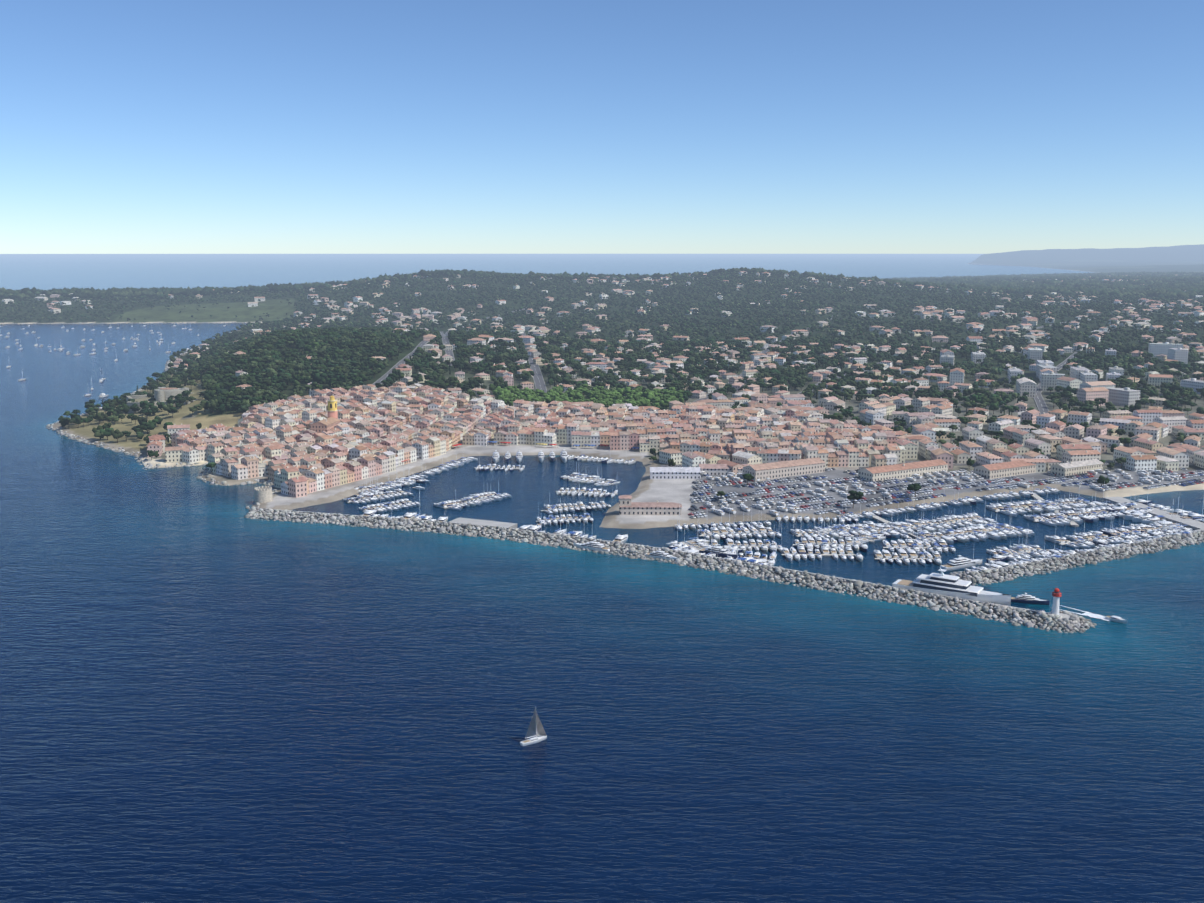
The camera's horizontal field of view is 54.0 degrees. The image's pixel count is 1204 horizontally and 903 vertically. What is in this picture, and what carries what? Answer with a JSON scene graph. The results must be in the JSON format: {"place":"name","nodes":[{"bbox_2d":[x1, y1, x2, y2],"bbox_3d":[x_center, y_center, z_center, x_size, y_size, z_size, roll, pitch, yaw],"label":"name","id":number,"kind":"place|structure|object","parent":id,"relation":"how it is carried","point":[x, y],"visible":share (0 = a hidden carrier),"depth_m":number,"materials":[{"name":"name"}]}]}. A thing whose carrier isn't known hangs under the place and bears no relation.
{"place":"outdoors","nodes":[
{"label":"outdoors","id":0,"kind":"place"},
{"bbox_2d":[0,254,1203,902],"bbox_3d":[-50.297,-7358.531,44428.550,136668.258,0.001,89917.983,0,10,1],"label":"sea","id":1,"kind":"structure","parent":0,"point":[210,694],"depth_m":416.35,"materials":[{"name":"liquid"}]},
{"bbox_2d":[520,708,546,745],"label":"sailing boat","id":2,"kind":"object","parent":1,"relation":"on","point":[536,728],"visible":0.85,"depth_m":376.93,"materials":[{"name":"fabric"}]},
{"bbox_2d":[0,323,1203,605],"bbox_3d":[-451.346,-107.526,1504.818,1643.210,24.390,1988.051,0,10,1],"label":"moored boats","id":3,"kind":"object","parent":1,"relation":"on","point":[1074,509],"visible":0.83,"depth_m":659.34,"materials":[{"name":"paint"}]},
{"bbox_2d":[1059,605,1109,620],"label":"sea wake foam","id":4,"kind":"object","parent":1,"relation":"on","point":[1086,613],"depth_m":509.96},
{"bbox_2d":[1105,615,1126,623],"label":"speed boat","id":5,"kind":"object","parent":1,"relation":"on","point":[1116,619],"visible":0.85,"depth_m":499.91,"materials":[{"name":"paint"}]},
{"bbox_2d":[0,244,1203,528],"bbox_3d":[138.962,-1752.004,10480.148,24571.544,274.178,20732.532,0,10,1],"label":"terrain","id":6,"kind":"structure","parent":0,"point":[1170,258],"depth_m":1371.03,"materials":[{"name":"green plant"}]},
{"bbox_2d":[126,387,197,412],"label":"citadel","id":7,"kind":"structure","parent":6,"relation":"on","point":[161,394],"depth_m":1128.22,"materials":[{"name":"beige stone"}]},
{"bbox_2d":[219,455,272,503],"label":"portalet towers","id":8,"kind":"structure","parent":6,"relation":"on","point":[263,495],"depth_m":730.71,"materials":[{"name":"beige stone"}]},
{"bbox_2d":[328,393,337,418],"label":"bell tower","id":9,"kind":"structure","parent":6,"relation":"on","point":[332,408],"depth_m":945.40,"materials":[{"name":"paint"}]},
{"bbox_2d":[401,441,639,461],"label":"awnings","id":10,"kind":"object","parent":6,"relation":"on","point":[544,444],"visible":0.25,"depth_m":930.89,"materials":[{"name":"fabric"}]},
{"bbox_2d":[0,270,1203,358],"bbox_3d":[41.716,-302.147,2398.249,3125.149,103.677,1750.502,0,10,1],"label":"trees","id":11,"kind":"object","parent":6,"relation":"on","point":[1108,306],"visible":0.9,"depth_m":2438.73,"materials":[{"name":"green plant"}]},
{"bbox_2d":[0,267,1203,299],"bbox_3d":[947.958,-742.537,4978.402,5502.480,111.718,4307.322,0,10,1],"label":"hills","id":12,"kind":"structure","parent":6,"relation":"on","point":[1184,284],"depth_m":3274.61,"materials":[{"name":"green plant"}]},
{"bbox_2d":[2,271,1203,497],"bbox_3d":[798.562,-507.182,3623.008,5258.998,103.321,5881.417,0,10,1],"label":"town buildings","id":13,"kind":"structure","parent":6,"relation":"on","point":[372,433],"depth_m":973.34,"materials":[{"name":"tile"}]},
{"bbox_2d":[12,322,1203,632],"bbox_3d":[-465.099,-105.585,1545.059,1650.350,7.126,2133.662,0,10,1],"label":"breakwater rocks","id":14,"kind":"object","parent":6,"relation":"on","point":[1076,622],"visible":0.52,"depth_m":594.77,"materials":[{"name":"grey stone"}]},
{"bbox_2d":[58,326,1203,507],"bbox_3d":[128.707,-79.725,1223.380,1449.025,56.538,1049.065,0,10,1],"label":"trees","id":15,"kind":"object","parent":6,"relation":"on","point":[350,345],"visible":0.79,"depth_m":1265.04,"materials":[{"name":"green plant"}]},
{"bbox_2d":[310,417,1102,514],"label":"large buildings","id":16,"kind":"structure","parent":6,"relation":"on","point":[761,472],"depth_m":806.80,"materials":[{"name":"tile"}]},
{"bbox_2d":[252,467,1203,629],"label":"docks","id":17,"kind":"object","parent":6,"relation":"on","point":[1195,525],"visible":0.19,"depth_m":651.61,"materials":[{"name":"concrete"}]},
{"bbox_2d":[1050,588,1061,617],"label":"lighthouse","id":18,"kind":"object","parent":17,"relation":"on","point":[1056,598],"visible":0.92,"depth_m":498.73,"materials":[{"name":"paint"}]},
{"bbox_2d":[700,469,1181,515],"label":"laid up boats","id":19,"kind":"object","parent":6,"relation":"on","point":[1145,478],"visible":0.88,"depth_m":778.47,"materials":[{"name":"paint"}]},
{"bbox_2d":[688,468,1203,517],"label":"parked cars","id":20,"kind":"object","parent":6,"relation":"on","point":[912,493],"visible":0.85,"depth_m":773.58,"materials":[{"name":"paint"}]},
{"bbox_2d":[0,0,1203,253],"label":"sky","id":21,"kind":"structure","parent":0,"point":[127,126],"materials":[{"name":"blue"}]},
{"bbox_2d":[372,307,1194,466],"bbox_3d":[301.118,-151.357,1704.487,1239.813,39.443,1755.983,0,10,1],"label":"hill roads","id":22,"kind":"structure","parent":0,"point":[538,379],"depth_m":1285.09,"materials":[{"name":"grey asphalt"}]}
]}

